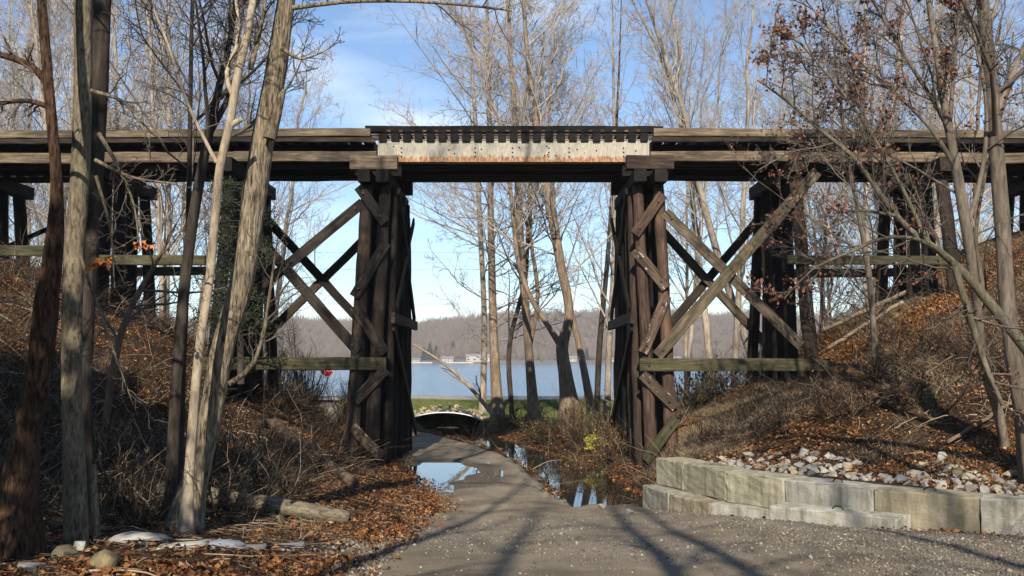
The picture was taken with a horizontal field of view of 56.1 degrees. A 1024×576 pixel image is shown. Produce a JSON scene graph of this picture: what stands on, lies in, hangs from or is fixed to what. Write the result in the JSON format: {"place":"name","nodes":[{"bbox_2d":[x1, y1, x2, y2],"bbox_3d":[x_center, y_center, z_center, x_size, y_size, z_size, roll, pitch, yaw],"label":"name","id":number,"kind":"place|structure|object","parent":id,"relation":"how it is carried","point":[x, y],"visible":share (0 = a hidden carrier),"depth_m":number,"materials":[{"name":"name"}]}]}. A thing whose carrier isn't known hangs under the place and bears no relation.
{"place":"outdoors","nodes":[
{"label":"outdoors","id":0,"kind":"place"},
{"bbox_2d":[321,395,681,399],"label":"shore road","id":1,"kind":"structure","parent":0,"point":[475,398],"depth_m":53.27,"materials":[{"name":"asphalt"}]},
{"bbox_2d":[264,364,746,395],"bbox_3d":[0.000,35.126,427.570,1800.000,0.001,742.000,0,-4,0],"label":"lake","id":2,"kind":"structure","parent":0,"point":[430,379],"depth_m":150.58,"materials":[{"name":"blue liquid"}]},
{"bbox_2d":[0,231,1023,575],"bbox_3d":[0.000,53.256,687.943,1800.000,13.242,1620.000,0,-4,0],"label":"ground","id":3,"kind":"structure","parent":0,"point":[608,463],"depth_m":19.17,"materials":[{"name":"plant"}]},
{"bbox_2d":[0,331,60,439],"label":"shrub","id":4,"kind":"object","parent":3,"relation":"on","point":[50,391],"visible":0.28,"depth_m":17.82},
{"bbox_2d":[0,0,63,562],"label":"reddish trunk tree","id":5,"kind":"object","parent":3,"relation":"on","point":[22,531],"visible":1,"depth_m":7.91,"materials":[{"name":"brown plant"}]},
{"bbox_2d":[0,381,105,475],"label":"shrub","id":6,"kind":"object","parent":3,"relation":"on","point":[9,433],"visible":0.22,"depth_m":14.94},
{"bbox_2d":[0,0,123,260],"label":"bare sycamore","id":7,"kind":"object","parent":3,"relation":"on","point":[18,79],"visible":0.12,"depth_m":48.22,"materials":[{"name":"white plant"}]},
{"bbox_2d":[0,0,125,241],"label":"bare maple","id":8,"kind":"object","parent":3,"relation":"on","point":[58,59],"visible":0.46,"depth_m":33.80,"materials":[{"name":"grey plant"}]},
{"bbox_2d":[0,371,134,481],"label":"shrub","id":9,"kind":"object","parent":3,"relation":"on","point":[60,430],"visible":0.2,"depth_m":15.91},
{"bbox_2d":[0,0,185,266],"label":"bare sycamore","id":10,"kind":"object","parent":3,"relation":"on","point":[29,126],"visible":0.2,"depth_m":45.49,"materials":[{"name":"white plant"}]},
{"bbox_2d":[90,464,100,542],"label":"dead stem","id":11,"kind":"object","parent":3,"relation":"on","point":[95,518],"visible":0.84,"depth_m":8.85,"materials":[{"name":"grey plant"}]},
{"bbox_2d":[82,0,111,523],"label":"dark trunk tree","id":12,"kind":"object","parent":3,"relation":"on","point":[101,49],"visible":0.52,"depth_m":10.24,"materials":[{"name":"brown plant"}]},
{"bbox_2d":[42,427,164,504],"bbox_3d":[-5.025,2.451,12.558,1.404,1.215,1.700,-3,-5,34],"label":"shrub","id":13,"kind":"object","parent":3,"relation":"on","point":[144,481],"visible":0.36,"depth_m":12.77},
{"bbox_2d":[89,549,119,572],"bbox_3d":[-3.006,2.039,7.096,0.227,0.200,0.337,27,-27,1],"label":"stone","id":14,"kind":"object","parent":3,"relation":"on","point":[103,558],"visible":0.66,"depth_m":7.00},
{"bbox_2d":[50,387,165,492],"bbox_3d":[-6.048,2.373,14.508,1.807,1.771,2.338,-3,-5,36],"label":"shrub","id":15,"kind":"object","parent":3,"relation":"on","point":[109,447],"visible":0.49,"depth_m":14.36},
{"bbox_2d":[47,468,171,530],"bbox_3d":[-4.071,2.295,10.145,1.759,0.843,1.020,3,-5,-36],"label":"shrub","id":16,"kind":"object","parent":3,"relation":"on","point":[143,520],"visible":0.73,"depth_m":10.15,"materials":[{"name":"plant"}]},
{"bbox_2d":[42,447,183,526],"bbox_3d":[-4.400,2.327,10.903,1.189,1.014,1.480,-4,-6,41],"label":"shrub","id":17,"kind":"object","parent":3,"relation":"on","point":[123,489],"visible":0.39,"depth_m":10.80,"materials":[{"name":"plant"}]},
{"bbox_2d":[61,0,192,545],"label":"lichen trunk tree","id":18,"kind":"object","parent":3,"relation":"on","point":[75,497],"visible":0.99,"depth_m":8.76,"materials":[{"name":"grey plant"}]},
{"bbox_2d":[0,0,268,282],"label":"bare sycamore","id":19,"kind":"object","parent":3,"relation":"on","point":[114,42],"visible":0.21,"depth_m":39.61,"materials":[{"name":"white plant"}]},
{"bbox_2d":[96,412,187,485],"bbox_3d":[-5.875,2.657,15.412,1.773,1.372,1.802,0,-4,0],"label":"shrub","id":20,"kind":"object","parent":3,"relation":"on","point":[148,443],"visible":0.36,"depth_m":15.36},
{"bbox_2d":[107,531,176,545],"bbox_3d":[-3.365,2.286,8.742,0.604,0.121,0.239,1,-4,-13],"label":"slab stone","id":21,"kind":"object","parent":3,"relation":"on","point":[131,535],"visible":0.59,"depth_m":8.66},
{"bbox_2d":[117,388,187,467],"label":"shrub","id":22,"kind":"object","parent":3,"relation":"on","point":[152,428],"visible":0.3,"depth_m":17.68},
{"bbox_2d":[0,0,314,270],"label":"bare sycamore","id":23,"kind":"object","parent":3,"relation":"on","point":[41,91],"visible":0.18,"depth_m":40.06,"materials":[{"name":"white plant"}]},
{"bbox_2d":[0,0,337,317],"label":"bare sycamore","id":24,"kind":"object","parent":3,"relation":"on","point":[166,211],"visible":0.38,"depth_m":36.76,"materials":[{"name":"white plant"}]},
{"bbox_2d":[96,155,257,479],"bbox_3d":[-5.757,0.698,15.752,2.642,5.512,1.810,-2,-5,25],"label":"leaning sapling","id":25,"kind":"object","parent":3,"relation":"on","point":[128,318],"visible":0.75,"depth_m":15.46,"materials":[{"name":"brown plant"}]},
{"bbox_2d":[101,0,260,534],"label":"smooth trunk tree","id":26,"kind":"object","parent":3,"relation":"on","point":[186,519],"visible":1,"depth_m":10.05,"materials":[{"name":"beige plant"}]},
{"bbox_2d":[61,0,315,484],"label":"slender dark tree","id":27,"kind":"object","parent":3,"relation":"on","point":[190,147],"visible":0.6,"depth_m":13.15,"materials":[{"name":"brown plant"}]},
{"bbox_2d":[111,0,286,301],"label":"bare maple","id":28,"kind":"object","parent":3,"relation":"on","point":[172,128],"visible":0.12,"depth_m":50.37,"materials":[{"name":"grey plant"}]},
{"bbox_2d":[139,475,271,519],"bbox_3d":[-3.954,2.749,12.226,1.200,0.778,1.520,-3,-5,37],"label":"shrub","id":29,"kind":"object","parent":3,"relation":"on","point":[220,507],"visible":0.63,"depth_m":12.26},
{"bbox_2d":[111,0,309,335],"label":"bare maple","id":30,"kind":"object","parent":3,"relation":"on","point":[206,209],"visible":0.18,"depth_m":37.54,"materials":[{"name":"grey plant"}]},
{"bbox_2d":[184,407,273,476],"bbox_3d":[-4.992,2.742,16.814,1.491,1.400,1.701,2,-5,-21],"label":"shrub","id":31,"kind":"object","parent":3,"relation":"on","point":[225,442],"visible":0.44,"depth_m":16.73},
{"bbox_2d":[141,0,324,520],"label":"forked dark tree","id":32,"kind":"object","parent":3,"relation":"on","point":[173,433],"visible":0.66,"depth_m":11.98,"materials":[{"name":"brown plant"}]},
{"bbox_2d":[188,174,291,383],"bbox_3d":[-6.333,-0.258,21.725,2.380,4.842,2.694,4,-6,-43],"label":"cedar tree","id":33,"kind":"object","parent":3,"relation":"on","point":[214,312],"visible":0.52,"depth_m":21.53,"materials":[{"name":"green plant"}]},
{"bbox_2d":[164,1,344,304],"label":"bare maple","id":34,"kind":"object","parent":3,"relation":"on","point":[250,97],"visible":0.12,"depth_m":51.95,"materials":[{"name":"grey plant"}]},
{"bbox_2d":[216,414,295,470],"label":"shrub","id":35,"kind":"object","parent":3,"relation":"on","point":[264,442],"visible":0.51,"depth_m":17.80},
{"bbox_2d":[207,449,306,499],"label":"shrub","id":36,"kind":"object","parent":3,"relation":"on","point":[251,488],"visible":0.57,"depth_m":13.72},
{"bbox_2d":[208,487,350,522],"bbox_3d":[-3.087,2.913,12.756,1.918,0.300,0.304,6,-4,4],"label":"fallen log","id":37,"kind":"object","parent":3,"relation":"on","point":[277,505],"visible":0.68,"depth_m":12.63,"materials":[{"name":"brown wood"}]},
{"bbox_2d":[237,0,355,319],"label":"bare sycamore","id":38,"kind":"object","parent":3,"relation":"on","point":[289,210],"visible":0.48,"depth_m":46.61,"materials":[{"name":"white plant"}]},
{"bbox_2d":[275,280,321,377],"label":"shrub","id":39,"kind":"object","parent":3,"relation":"on","point":[293,332],"visible":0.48,"depth_m":54.06,"materials":[{"name":"plant"}]},
{"bbox_2d":[278,337,332,408],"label":"shrub","id":40,"kind":"object","parent":3,"relation":"on","point":[304,383],"visible":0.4,"depth_m":35.68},
{"bbox_2d":[266,417,358,487],"bbox_3d":[-4.183,3.245,19.464,0.311,0.304,6.843,2,0,-26],"label":"fallen log","id":41,"kind":"object","parent":3,"relation":"on","point":[349,478],"visible":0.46,"depth_m":17.80,"materials":[{"name":"wood"}]},
{"bbox_2d":[323,371,348,426],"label":"shrub","id":42,"kind":"object","parent":3,"relation":"on","point":[344,399],"visible":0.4,"depth_m":33.72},
{"bbox_2d":[163,0,534,532],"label":"furrowed trunk tree","id":43,"kind":"object","parent":3,"relation":"on","point":[217,381],"visible":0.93,"depth_m":10.55,"materials":[{"name":"brown plant"}]},
{"bbox_2d":[411,343,498,424],"bbox_3d":[-2.312,3.868,37.174,3.766,3.492,1.279,-1,-4,12],"label":"fallen branch","id":44,"kind":"object","parent":3,"relation":"on","point":[477,395],"visible":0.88,"depth_m":37.26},
{"bbox_2d":[331,0,624,412],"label":"wide sycamore","id":45,"kind":"object","parent":3,"relation":"on","point":[483,378],"visible":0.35,"depth_m":42.08,"materials":[{"name":"white plant"}]},
{"bbox_2d":[367,0,609,426],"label":"straight sycamore","id":46,"kind":"object","parent":3,"relation":"on","point":[497,404],"visible":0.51,"depth_m":38.22,"materials":[{"name":"brown plant"}]},
{"bbox_2d":[341,398,679,434],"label":"lawn grass","id":47,"kind":"structure","parent":3,"relation":"on","point":[419,403],"depth_m":44.72,"materials":[{"name":"plant"}]},
{"bbox_2d":[0,126,1023,468],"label":"trestle bridge","id":48,"kind":"structure","parent":3,"relation":"on","point":[636,166],"depth_m":24.29,"materials":[{"name":"wood"}]},
{"bbox_2d":[0,197,1023,575],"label":"undergrowth","id":49,"kind":"object","parent":3,"relation":"on","point":[276,467],"visible":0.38,"depth_m":18.52,"materials":[{"name":"plant"}]},
{"bbox_2d":[415,0,635,431],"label":"tall sycamore","id":50,"kind":"object","parent":3,"relation":"on","point":[531,384],"visible":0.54,"depth_m":36.18,"materials":[{"name":"brown plant"}]},
{"bbox_2d":[485,97,576,422],"bbox_3d":[0.390,-1.163,37.902,4.201,13.396,2.388,4,-6,-43],"label":"thin tree","id":51,"kind":"object","parent":3,"relation":"on","point":[511,330],"visible":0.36,"depth_m":37.87,"materials":[{"name":"brown plant"}]},
{"bbox_2d":[476,0,614,430],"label":"leaning tree","id":52,"kind":"object","parent":3,"relation":"on","point":[588,393],"visible":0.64,"depth_m":35.23,"materials":[{"name":"brown plant"}]},
{"bbox_2d":[412,0,697,434],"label":"forked sycamore","id":53,"kind":"object","parent":3,"relation":"on","point":[567,390],"visible":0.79,"depth_m":33.85,"materials":[{"name":"brown plant"}]},
{"bbox_2d":[528,404,592,447],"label":"shrub","id":54,"kind":"object","parent":3,"relation":"on","point":[551,435],"visible":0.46,"depth_m":29.73,"materials":[{"name":"brown plant"}]},
{"bbox_2d":[554,409,602,447],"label":"shrub","id":55,"kind":"object","parent":3,"relation":"on","point":[571,430],"visible":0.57,"depth_m":28.81,"materials":[{"name":"brown plant"}]},
{"bbox_2d":[564,0,637,421],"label":"thin tree","id":56,"kind":"object","parent":3,"relation":"on","point":[607,392],"visible":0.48,"depth_m":37.92,"materials":[{"name":"brown plant"}]},
{"bbox_2d":[591,414,628,463],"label":"shrub","id":57,"kind":"object","parent":3,"relation":"on","point":[615,447],"visible":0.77,"depth_m":24.61,"materials":[{"name":"brown plant"}]},
{"bbox_2d":[568,0,670,410],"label":"thin tree","id":58,"kind":"object","parent":3,"relation":"on","point":[601,327],"visible":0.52,"depth_m":38.13,"materials":[{"name":"brown plant"}]},
{"bbox_2d":[547,0,739,383],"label":"bare sycamore","id":59,"kind":"object","parent":3,"relation":"on","point":[704,316],"visible":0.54,"depth_m":39.14,"materials":[{"name":"white plant"}]},
{"bbox_2d":[643,484,689,510],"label":"concrete block","id":60,"kind":"structure","parent":3,"relation":"on","point":[656,497],"depth_m":17.49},
{"bbox_2d":[656,457,707,490],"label":"concrete block","id":61,"kind":"structure","parent":60,"relation":"on","point":[670,472],"depth_m":17.73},
{"bbox_2d":[563,0,793,403],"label":"bare sycamore","id":62,"kind":"object","parent":3,"relation":"on","point":[688,346],"visible":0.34,"depth_m":47.04,"materials":[{"name":"white plant"}]},
{"bbox_2d":[610,0,767,352],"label":"paired sycamore","id":63,"kind":"object","parent":3,"relation":"on","point":[700,192],"visible":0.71,"depth_m":38.54,"materials":[{"name":"white plant"}]},
{"bbox_2d":[669,493,726,514],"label":"concrete block","id":64,"kind":"structure","parent":3,"relation":"on","point":[690,502],"depth_m":16.41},
{"bbox_2d":[684,462,750,500],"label":"concrete block","id":65,"kind":"structure","parent":64,"relation":"on","point":[708,479],"depth_m":16.58,"materials":[{"name":"concrete"}]},
{"bbox_2d":[675,371,726,411],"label":"shrub","id":66,"kind":"object","parent":3,"relation":"on","point":[691,395],"visible":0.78,"depth_m":28.32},
{"bbox_2d":[694,411,735,445],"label":"shrub","id":67,"kind":"object","parent":3,"relation":"on","point":[708,431],"visible":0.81,"depth_m":20.85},
{"bbox_2d":[711,502,769,518],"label":"concrete block","id":68,"kind":"structure","parent":3,"relation":"on","point":[729,509],"depth_m":15.51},
{"bbox_2d":[726,470,807,507],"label":"concrete block","id":69,"kind":"structure","parent":68,"relation":"on","point":[763,489],"depth_m":15.45,"materials":[{"name":"concrete"}]},
{"bbox_2d":[718,412,769,450],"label":"shrub","id":70,"kind":"object","parent":3,"relation":"on","point":[749,433],"visible":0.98,"depth_m":19.30,"materials":[{"name":"brown plant"}]},
{"bbox_2d":[707,387,782,423],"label":"shrub","id":71,"kind":"object","parent":3,"relation":"on","point":[741,411],"visible":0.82,"depth_m":21.89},
{"bbox_2d":[690,0,841,356],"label":"bare sycamore","id":72,"kind":"object","parent":3,"relation":"on","point":[778,43],"visible":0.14,"depth_m":55.65,"materials":[{"name":"white plant"}]},
{"bbox_2d":[664,0,889,385],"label":"bare sycamore","id":73,"kind":"object","parent":3,"relation":"on","point":[738,327],"visible":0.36,"depth_m":36.46,"materials":[{"name":"white plant"}]},
{"bbox_2d":[747,382,810,429],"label":"shrub","id":74,"kind":"object","parent":3,"relation":"on","point":[786,416],"visible":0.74,"depth_m":19.71,"materials":[{"name":"brown plant"}]},
{"bbox_2d":[728,74,851,327],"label":"bare maple","id":75,"kind":"object","parent":3,"relation":"on","point":[806,195],"visible":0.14,"depth_m":51.69,"materials":[{"name":"grey plant"}]},
{"bbox_2d":[732,54,890,331],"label":"bare ash","id":76,"kind":"object","parent":3,"relation":"on","point":[822,297],"visible":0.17,"depth_m":45.73,"materials":[{"name":"grey plant"}]},
{"bbox_2d":[721,0,906,338],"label":"bare sycamore","id":77,"kind":"object","parent":3,"relation":"on","point":[808,78],"visible":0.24,"depth_m":48.58,"materials":[{"name":"white plant"}]},
{"bbox_2d":[722,0,935,373],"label":"leafy beech tree","id":78,"kind":"object","parent":3,"relation":"on","point":[872,312],"visible":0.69,"depth_m":20.97,"materials":[{"name":"brown plant"}]},
{"bbox_2d":[799,367,865,418],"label":"shrub","id":79,"kind":"object","parent":3,"relation":"on","point":[815,400],"visible":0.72,"depth_m":18.81,"materials":[{"name":"brown plant"}]},
{"bbox_2d":[769,502,910,530],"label":"concrete block","id":80,"kind":"structure","parent":3,"relation":"on","point":[838,515],"depth_m":13.61,"materials":[{"name":"concrete"}]},
{"bbox_2d":[785,477,888,510],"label":"concrete block","id":81,"kind":"structure","parent":80,"relation":"on","point":[832,492],"depth_m":14.38,"materials":[{"name":"concrete"}]},
{"bbox_2d":[744,21,955,323],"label":"bare sycamore","id":82,"kind":"object","parent":3,"relation":"on","point":[824,314],"visible":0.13,"depth_m":54.96,"materials":[{"name":"white plant"}]},
{"bbox_2d":[811,375,892,423],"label":"shrub","id":83,"kind":"object","parent":3,"relation":"on","point":[850,409],"visible":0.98,"depth_m":17.77,"materials":[{"name":"brown plant"}]},
{"bbox_2d":[702,0,1015,302],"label":"bare sycamore","id":84,"kind":"object","parent":3,"relation":"on","point":[868,222],"visible":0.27,"depth_m":38.74,"materials":[{"name":"white plant"}]},
{"bbox_2d":[775,0,960,312],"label":"bare sycamore","id":85,"kind":"object","parent":3,"relation":"on","point":[858,128],"visible":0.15,"depth_m":50.72,"materials":[{"name":"white plant"}]},
{"bbox_2d":[820,283,921,332],"bbox_3d":[9.924,0.555,26.506,0.159,0.142,3.419,3,-26,-37],"label":"fallen pole","id":86,"kind":"object","parent":3,"relation":"on","point":[853,316],"visible":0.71,"depth_m":26.72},
{"bbox_2d":[732,0,1023,430],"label":"leaning mossy tree","id":87,"kind":"object","parent":3,"relation":"on","point":[996,311],"visible":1,"depth_m":13.02,"materials":[{"name":"brown plant"}]},
{"bbox_2d":[837,325,922,390],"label":"shrub","id":88,"kind":"object","parent":3,"relation":"on","point":[876,375],"visible":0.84,"depth_m":19.38,"materials":[{"name":"brown plant"}]},
{"bbox_2d":[849,299,913,351],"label":"shrub","id":89,"kind":"object","parent":3,"relation":"on","point":[885,331],"visible":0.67,"depth_m":22.02,"materials":[{"name":"brown plant"}]},
{"bbox_2d":[857,357,935,410],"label":"shrub","id":90,"kind":"object","parent":3,"relation":"on","point":[905,390],"visible":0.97,"depth_m":17.35,"materials":[{"name":"brown plant"}]},
{"bbox_2d":[787,0,1023,449],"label":"leafy oak tree","id":91,"kind":"object","parent":3,"relation":"on","point":[951,153],"visible":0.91,"depth_m":14.23,"materials":[{"name":"brown plant"}]},
{"bbox_2d":[788,0,1023,284],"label":"bare sycamore","id":92,"kind":"object","parent":3,"relation":"on","point":[936,225],"visible":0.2,"depth_m":40.68,"materials":[{"name":"white plant"}]},
{"bbox_2d":[874,485,985,533],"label":"concrete block","id":93,"kind":"structure","parent":3,"relation":"on","point":[925,508],"depth_m":13.32,"materials":[{"name":"concrete"}]},
{"bbox_2d":[895,307,966,359],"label":"shrub","id":94,"kind":"object","parent":3,"relation":"on","point":[933,342],"visible":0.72,"depth_m":18.98,"materials":[{"name":"brown plant"}]},
{"bbox_2d":[848,0,1023,247],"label":"bare sycamore","id":95,"kind":"object","parent":3,"relation":"on","point":[987,190],"visible":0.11,"depth_m":40.73,"materials":[{"name":"white plant"}]},
{"bbox_2d":[860,3,1023,442],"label":"thin curved tree","id":96,"kind":"object","parent":3,"relation":"on","point":[982,278],"visible":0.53,"depth_m":15.29,"materials":[{"name":"brown plant"}]},
{"bbox_2d":[893,0,1023,482],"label":"grey trunk tree","id":97,"kind":"object","parent":3,"relation":"on","point":[996,102],"visible":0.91,"depth_m":14.00,"materials":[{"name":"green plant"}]},
{"bbox_2d":[903,0,1023,237],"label":"bare ash","id":98,"kind":"object","parent":3,"relation":"on","point":[979,85],"visible":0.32,"depth_m":34.71,"materials":[{"name":"grey plant"}]},
{"bbox_2d":[935,314,997,366],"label":"shrub","id":99,"kind":"object","parent":3,"relation":"on","point":[953,341],"visible":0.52,"depth_m":18.02,"materials":[{"name":"brown plant"}]},
{"bbox_2d":[951,313,1022,381],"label":"shrub","id":100,"kind":"object","parent":3,"relation":"on","point":[997,354],"visible":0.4,"depth_m":16.91,"materials":[{"name":"brown plant"}]},
{"bbox_2d":[954,52,1023,237],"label":"bare sycamore","id":101,"kind":"object","parent":3,"relation":"on","point":[1010,121],"visible":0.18,"depth_m":48.99,"materials":[{"name":"white plant"}]},
{"bbox_2d":[980,493,1023,533],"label":"concrete block","id":102,"kind":"structure","parent":3,"relation":"on","point":[999,512],"depth_m":12.83,"materials":[{"name":"concrete"}]},
{"bbox_2d":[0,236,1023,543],"bbox_3d":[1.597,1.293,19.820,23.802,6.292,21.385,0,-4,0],"label":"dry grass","id":103,"kind":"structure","parent":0,"point":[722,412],"depth_m":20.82,"materials":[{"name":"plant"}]},
{"bbox_2d":[0,0,1023,323],"label":"sky","id":104,"kind":"structure","parent":0,"point":[352,64],"materials":[{"name":"blue"}]},
{"bbox_2d":[206,315,818,362],"bbox_3d":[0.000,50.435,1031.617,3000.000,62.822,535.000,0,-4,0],"label":"hills","id":105,"kind":"structure","parent":0,"point":[515,360],"depth_m":913.49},
{"bbox_2d":[169,303,848,359],"bbox_3d":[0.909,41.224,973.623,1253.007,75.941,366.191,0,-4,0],"label":"woods","id":106,"kind":"object","parent":105,"relation":"on","point":[456,324],"visible":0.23,"depth_m":916.14,"materials":[{"name":"plant"}]},
{"bbox_2d":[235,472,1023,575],"bbox_3d":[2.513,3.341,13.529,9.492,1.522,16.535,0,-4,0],"label":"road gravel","id":107,"kind":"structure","parent":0,"point":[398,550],"depth_m":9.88,"materials":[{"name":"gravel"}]},
{"bbox_2d":[319,402,1023,575],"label":"dirt road","id":108,"kind":"structure","parent":0,"point":[429,448],"depth_m":10.48,"materials":[{"name":"gravel"}]},
{"bbox_2d":[399,463,502,491],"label":"puddle","id":109,"kind":"object","parent":108,"relation":"on","point":[444,474],"visible":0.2,"depth_m":22.04,"materials":[{"name":"blue liquid"}]},
{"bbox_2d":[423,427,642,507],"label":"creek","id":110,"kind":"structure","parent":108,"relation":"on","point":[586,488],"depth_m":23.14,"materials":[{"name":"black liquid"}]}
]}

